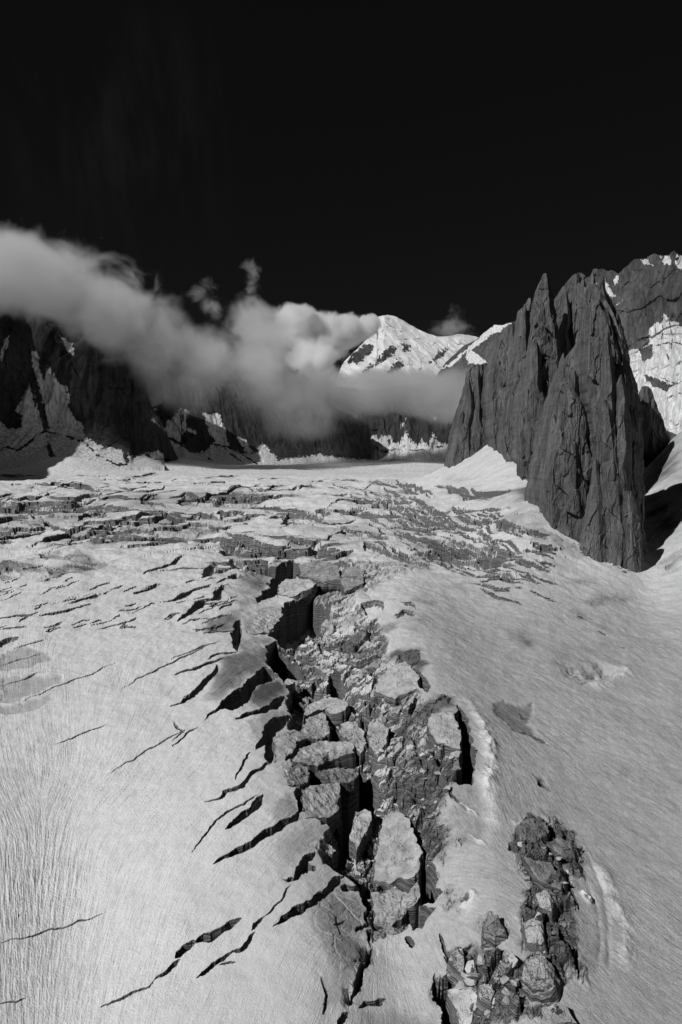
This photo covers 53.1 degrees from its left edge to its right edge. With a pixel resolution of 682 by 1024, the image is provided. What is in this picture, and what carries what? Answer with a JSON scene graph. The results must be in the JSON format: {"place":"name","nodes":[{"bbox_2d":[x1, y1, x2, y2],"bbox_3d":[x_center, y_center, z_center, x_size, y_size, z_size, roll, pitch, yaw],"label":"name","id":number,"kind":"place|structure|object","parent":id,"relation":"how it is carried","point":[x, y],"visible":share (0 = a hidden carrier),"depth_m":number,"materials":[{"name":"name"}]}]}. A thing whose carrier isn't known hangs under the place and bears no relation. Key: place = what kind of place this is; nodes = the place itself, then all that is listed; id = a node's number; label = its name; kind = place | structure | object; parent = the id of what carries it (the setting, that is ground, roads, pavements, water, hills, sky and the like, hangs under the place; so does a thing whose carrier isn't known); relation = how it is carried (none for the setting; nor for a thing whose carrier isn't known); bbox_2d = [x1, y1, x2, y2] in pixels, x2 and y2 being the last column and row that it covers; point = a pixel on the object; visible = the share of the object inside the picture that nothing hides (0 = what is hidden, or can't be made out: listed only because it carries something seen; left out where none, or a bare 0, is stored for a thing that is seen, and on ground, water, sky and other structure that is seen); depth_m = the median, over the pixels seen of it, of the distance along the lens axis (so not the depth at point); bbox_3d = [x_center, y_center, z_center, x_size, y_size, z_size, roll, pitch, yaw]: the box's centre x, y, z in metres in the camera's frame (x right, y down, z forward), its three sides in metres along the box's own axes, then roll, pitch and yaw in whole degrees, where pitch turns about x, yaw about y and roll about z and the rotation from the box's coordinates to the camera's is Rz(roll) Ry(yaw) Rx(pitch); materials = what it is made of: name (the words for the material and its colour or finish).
{"place":"outdoors","nodes":[
{"label":"outdoors","id":0,"kind":"place"},
{"bbox_2d":[0,256,177,470],"bbox_3d":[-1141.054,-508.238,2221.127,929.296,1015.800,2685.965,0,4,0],"label":"rock cliff","id":1,"kind":"structure","parent":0,"point":[73,384],"depth_m":2864.06,"materials":[{"name":"grey stone"}]},
{"bbox_2d":[144,368,370,464],"bbox_3d":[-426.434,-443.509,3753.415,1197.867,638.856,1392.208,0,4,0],"label":"rock cliff","id":2,"kind":"structure","parent":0,"point":[237,424],"depth_m":3662.48,"materials":[{"name":"grey stone"}]},
{"bbox_2d":[0,431,681,1023],"bbox_3d":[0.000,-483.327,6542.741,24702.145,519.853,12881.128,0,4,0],"label":"glacier","id":3,"kind":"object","parent":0,"point":[170,853],"visible":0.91,"depth_m":450.07,"materials":[{"name":"white ice"}]},
{"bbox_2d":[247,605,283,636],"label":"ice block","id":4,"kind":"structure","parent":3,"relation":"on","point":[267,624],"depth_m":669.70,"materials":[{"name":"white ice"}]},
{"bbox_2d":[272,731,306,762],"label":"ice block","id":5,"kind":"structure","parent":3,"relation":"on","point":[298,739],"depth_m":449.80,"materials":[{"name":"white ice"}]},
{"bbox_2d":[284,678,294,693],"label":"ice block","id":6,"kind":"structure","parent":3,"relation":"on","point":[289,684],"depth_m":540.36,"materials":[{"name":"white ice"}]},
{"bbox_2d":[277,579,317,605],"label":"ice block","id":7,"kind":"structure","parent":3,"relation":"on","point":[306,590],"depth_m":765.52,"materials":[{"name":"white ice"}]},
{"bbox_2d":[287,763,309,792],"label":"ice block","id":8,"kind":"structure","parent":3,"relation":"on","point":[299,775],"depth_m":409.24,"materials":[{"name":"white ice"}]},
{"bbox_2d":[301,711,330,745],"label":"ice block","id":9,"kind":"structure","parent":3,"relation":"on","point":[315,728],"depth_m":479.31,"materials":[{"name":"white ice"}]},
{"bbox_2d":[298,559,340,592],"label":"ice block","id":10,"kind":"structure","parent":3,"relation":"on","point":[325,576],"depth_m":798.32,"materials":[{"name":"white ice"}]},
{"bbox_2d":[301,783,341,835],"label":"ice block","id":11,"kind":"structure","parent":3,"relation":"on","point":[322,802],"depth_m":393.18,"materials":[{"name":"grey ice"}]},
{"bbox_2d":[292,741,355,784],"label":"ice block","id":12,"kind":"structure","parent":3,"relation":"on","point":[313,758],"depth_m":448.24,"materials":[{"name":"white ice"}]},
{"bbox_2d":[303,697,349,733],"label":"ice block","id":13,"kind":"structure","parent":3,"relation":"on","point":[336,711],"depth_m":504.69,"materials":[{"name":"white ice"}]},
{"bbox_2d":[314,767,358,797],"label":"ice block","id":14,"kind":"structure","parent":3,"relation":"on","point":[347,780],"depth_m":424.81,"materials":[{"name":"white ice"}]},
{"bbox_2d":[339,566,364,595],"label":"ice block","id":15,"kind":"structure","parent":3,"relation":"on","point":[352,580],"depth_m":751.79,"materials":[{"name":"white ice"}]},
{"bbox_2d":[340,721,366,765],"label":"ice block","id":16,"kind":"structure","parent":3,"relation":"on","point":[353,733],"depth_m":473.28,"materials":[{"name":"white ice"}]},
{"bbox_2d":[349,809,372,864],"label":"ice block","id":17,"kind":"structure","parent":3,"relation":"on","point":[361,833],"depth_m":379.59,"materials":[{"name":"grey ice"}]},
{"bbox_2d":[366,722,388,765],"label":"ice block","id":18,"kind":"structure","parent":3,"relation":"on","point":[377,735],"depth_m":462.88,"materials":[{"name":"white ice"}]},
{"bbox_2d":[373,925,401,942],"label":"ice block","id":19,"kind":"structure","parent":3,"relation":"on","point":[384,931],"depth_m":318.22,"materials":[{"name":"grey ice"}]},
{"bbox_2d":[371,882,420,930],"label":"ice block","id":20,"kind":"structure","parent":3,"relation":"on","point":[397,909],"depth_m":330.41,"materials":[{"name":"grey ice"}]},
{"bbox_2d":[374,661,420,706],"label":"ice block","id":21,"kind":"structure","parent":3,"relation":"on","point":[395,686],"depth_m":510.98,"materials":[{"name":"white ice"}]},
{"bbox_2d":[373,811,424,897],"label":"ice block","id":22,"kind":"structure","parent":3,"relation":"on","point":[399,859],"depth_m":357.90,"materials":[{"name":"white ice"}]},
{"bbox_2d":[424,749,433,754],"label":"ice fragment","id":23,"kind":"object","parent":3,"relation":"on","point":[427,751],"visible":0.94,"depth_m":424.29,"materials":[{"name":"white ice"}]},
{"bbox_2d":[426,712,461,755],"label":"ice block","id":24,"kind":"structure","parent":3,"relation":"on","point":[443,725],"depth_m":438.40,"materials":[{"name":"white ice"}]},
{"bbox_2d":[443,786,450,792],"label":"ice fragment","id":25,"kind":"object","parent":3,"relation":"on","point":[446,789],"visible":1,"depth_m":385.36,"materials":[{"name":"white ice"}]},
{"bbox_2d":[446,949,464,987],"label":"ice boulder","id":26,"kind":"object","parent":3,"relation":"on","point":[455,968],"visible":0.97,"depth_m":288.22,"materials":[{"name":"grey ice"}]},
{"bbox_2d":[445,986,476,1023],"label":"ice slab","id":27,"kind":"structure","parent":3,"relation":"on","point":[459,1002],"depth_m":275.42,"materials":[{"name":"white ice"}]},
{"bbox_2d":[461,972,466,979],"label":"ice fragment","id":28,"kind":"object","parent":3,"relation":"on","point":[463,975],"visible":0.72,"depth_m":282.29,"materials":[{"name":"grey ice"}]},
{"bbox_2d":[463,978,474,986],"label":"ice fragment","id":29,"kind":"object","parent":3,"relation":"on","point":[468,982],"visible":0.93,"depth_m":279.05,"materials":[{"name":"grey ice"}]},
{"bbox_2d":[465,960,473,972],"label":"ice fragment","id":30,"kind":"object","parent":3,"relation":"on","point":[469,964],"visible":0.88,"depth_m":284.76,"materials":[{"name":"white ice"}]},
{"bbox_2d":[465,972,479,980],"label":"ice fragment","id":31,"kind":"object","parent":3,"relation":"on","point":[473,975],"visible":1,"depth_m":278.05,"materials":[{"name":"grey ice"}]},
{"bbox_2d":[475,953,483,965],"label":"ice fragment","id":32,"kind":"object","parent":3,"relation":"on","point":[479,960],"visible":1,"depth_m":281.71,"materials":[{"name":"grey ice"}]},
{"bbox_2d":[476,983,494,1012],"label":"ice boulder","id":33,"kind":"object","parent":3,"relation":"on","point":[485,994],"visible":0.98,"depth_m":268.57,"materials":[{"name":"grey ice"}]},
{"bbox_2d":[484,1009,490,1017],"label":"ice fragment","id":34,"kind":"object","parent":3,"relation":"on","point":[487,1012],"visible":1,"depth_m":265.44,"materials":[{"name":"white ice"}]},
{"bbox_2d":[481,915,507,949],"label":"ice boulder","id":35,"kind":"object","parent":3,"relation":"on","point":[494,934],"visible":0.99,"depth_m":292.55,"materials":[{"name":"grey ice"}]},
{"bbox_2d":[498,962,509,974],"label":"ice fragment","id":36,"kind":"object","parent":3,"relation":"on","point":[503,968],"visible":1,"depth_m":274.98,"materials":[{"name":"grey ice"}]},
{"bbox_2d":[500,976,509,985],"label":"ice fragment","id":37,"kind":"object","parent":3,"relation":"on","point":[504,980],"visible":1,"depth_m":268.67,"materials":[{"name":"grey ice"}]},
{"bbox_2d":[501,994,508,1005],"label":"ice fragment","id":38,"kind":"object","parent":3,"relation":"on","point":[505,1001],"visible":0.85,"depth_m":263.18,"materials":[{"name":"white ice"}]},
{"bbox_2d":[500,987,511,997],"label":"ice fragment","id":39,"kind":"object","parent":3,"relation":"on","point":[505,991],"visible":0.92,"depth_m":266.33,"materials":[{"name":"white ice"}]},
{"bbox_2d":[508,953,518,967],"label":"ice fragment","id":40,"kind":"object","parent":3,"relation":"on","point":[514,960],"visible":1,"depth_m":276.98,"materials":[{"name":"grey ice"}]},
{"bbox_2d":[509,979,518,986],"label":"ice fragment","id":41,"kind":"object","parent":3,"relation":"on","point":[514,982],"visible":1,"depth_m":266.67,"materials":[{"name":"white ice"}]},
{"bbox_2d":[518,993,524,999],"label":"ice fragment","id":42,"kind":"object","parent":3,"relation":"on","point":[521,996],"visible":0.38,"depth_m":265.20,"materials":[{"name":"grey ice"}]},
{"bbox_2d":[520,999,527,1003],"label":"ice fragment","id":43,"kind":"object","parent":3,"relation":"on","point":[523,1001],"visible":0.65,"depth_m":263.50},
{"bbox_2d":[522,876,529,880],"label":"ice fragment","id":44,"kind":"object","parent":3,"relation":"on","point":[525,878],"visible":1,"depth_m":321.75,"materials":[{"name":"white ice"}]},
{"bbox_2d":[515,818,549,844],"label":"ice slab","id":45,"kind":"structure","parent":3,"relation":"on","point":[528,829],"depth_m":349.75,"materials":[{"name":"grey ice"}]},
{"bbox_2d":[520,918,547,953],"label":"ice boulder","id":46,"kind":"object","parent":3,"relation":"on","point":[532,931],"visible":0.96,"depth_m":287.03,"materials":[{"name":"grey ice"}]},
{"bbox_2d":[534,912,544,921],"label":"ice fragment","id":47,"kind":"object","parent":3,"relation":"on","point":[538,913],"visible":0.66,"depth_m":297.73,"materials":[{"name":"white ice"}]},
{"bbox_2d":[519,955,560,1003],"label":"ice boulder","id":48,"kind":"object","parent":3,"relation":"on","point":[539,981],"visible":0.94,"depth_m":266.95,"materials":[{"name":"grey ice"}]},
{"bbox_2d":[523,857,562,894],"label":"ice slab","id":49,"kind":"structure","parent":3,"relation":"on","point":[539,872],"depth_m":322.01,"materials":[{"name":"grey ice"}]},
{"bbox_2d":[444,272,645,572],"bbox_3d":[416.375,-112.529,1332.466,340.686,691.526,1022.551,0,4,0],"label":"rock massif","id":50,"kind":"structure","parent":3,"relation":"on","point":[550,405],"depth_m":911.57,"materials":[{"name":"stone"}]},
{"bbox_2d":[532,890,558,922],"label":"ice boulder","id":51,"kind":"object","parent":3,"relation":"on","point":[544,900],"visible":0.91,"depth_m":304.25,"materials":[{"name":"grey ice"}]},
{"bbox_2d":[540,1002,576,1023],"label":"ice slab","id":52,"kind":"structure","parent":3,"relation":"on","point":[547,1016],"depth_m":256.07,"materials":[{"name":"white ice"}]},
{"bbox_2d":[546,837,574,864],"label":"ice slab","id":53,"kind":"structure","parent":3,"relation":"on","point":[555,848],"depth_m":340.29,"materials":[{"name":"grey ice"}]},
{"bbox_2d":[638,386,670,468],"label":"rock buttress","id":54,"kind":"object","parent":3,"relation":"on","point":[656,437],"visible":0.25,"depth_m":1505.72,"materials":[{"name":"stone"}]},
{"bbox_2d":[0,0,681,403],"label":"sky","id":55,"kind":"structure","parent":0,"point":[247,186],"materials":[{"name":"black"}]},
{"bbox_2d":[329,315,478,417],"bbox_3d":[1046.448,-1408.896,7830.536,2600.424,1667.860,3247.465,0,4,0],"label":"snow peak","id":56,"kind":"structure","parent":0,"point":[398,362],"depth_m":7212.28,"materials":[{"name":"white snow"}]},
{"bbox_2d":[356,402,454,461],"bbox_3d":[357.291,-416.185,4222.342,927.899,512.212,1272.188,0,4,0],"label":"rock ridge","id":57,"kind":"object","parent":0,"point":[421,436],"visible":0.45,"depth_m":4056.74,"materials":[{"name":"grey stone"}]},
{"bbox_2d":[418,321,515,418],"bbox_3d":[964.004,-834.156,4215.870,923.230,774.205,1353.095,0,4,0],"label":"snow ridge","id":58,"kind":"structure","parent":0,"point":[444,392],"depth_m":4278.43,"materials":[{"name":"white snow"}]},
{"bbox_2d":[554,251,681,440],"bbox_3d":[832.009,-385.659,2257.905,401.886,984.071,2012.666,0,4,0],"label":"rock ridge","id":59,"kind":"object","parent":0,"point":[645,295],"visible":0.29,"depth_m":2115.10,"materials":[{"name":"grey stone"}]}
]}

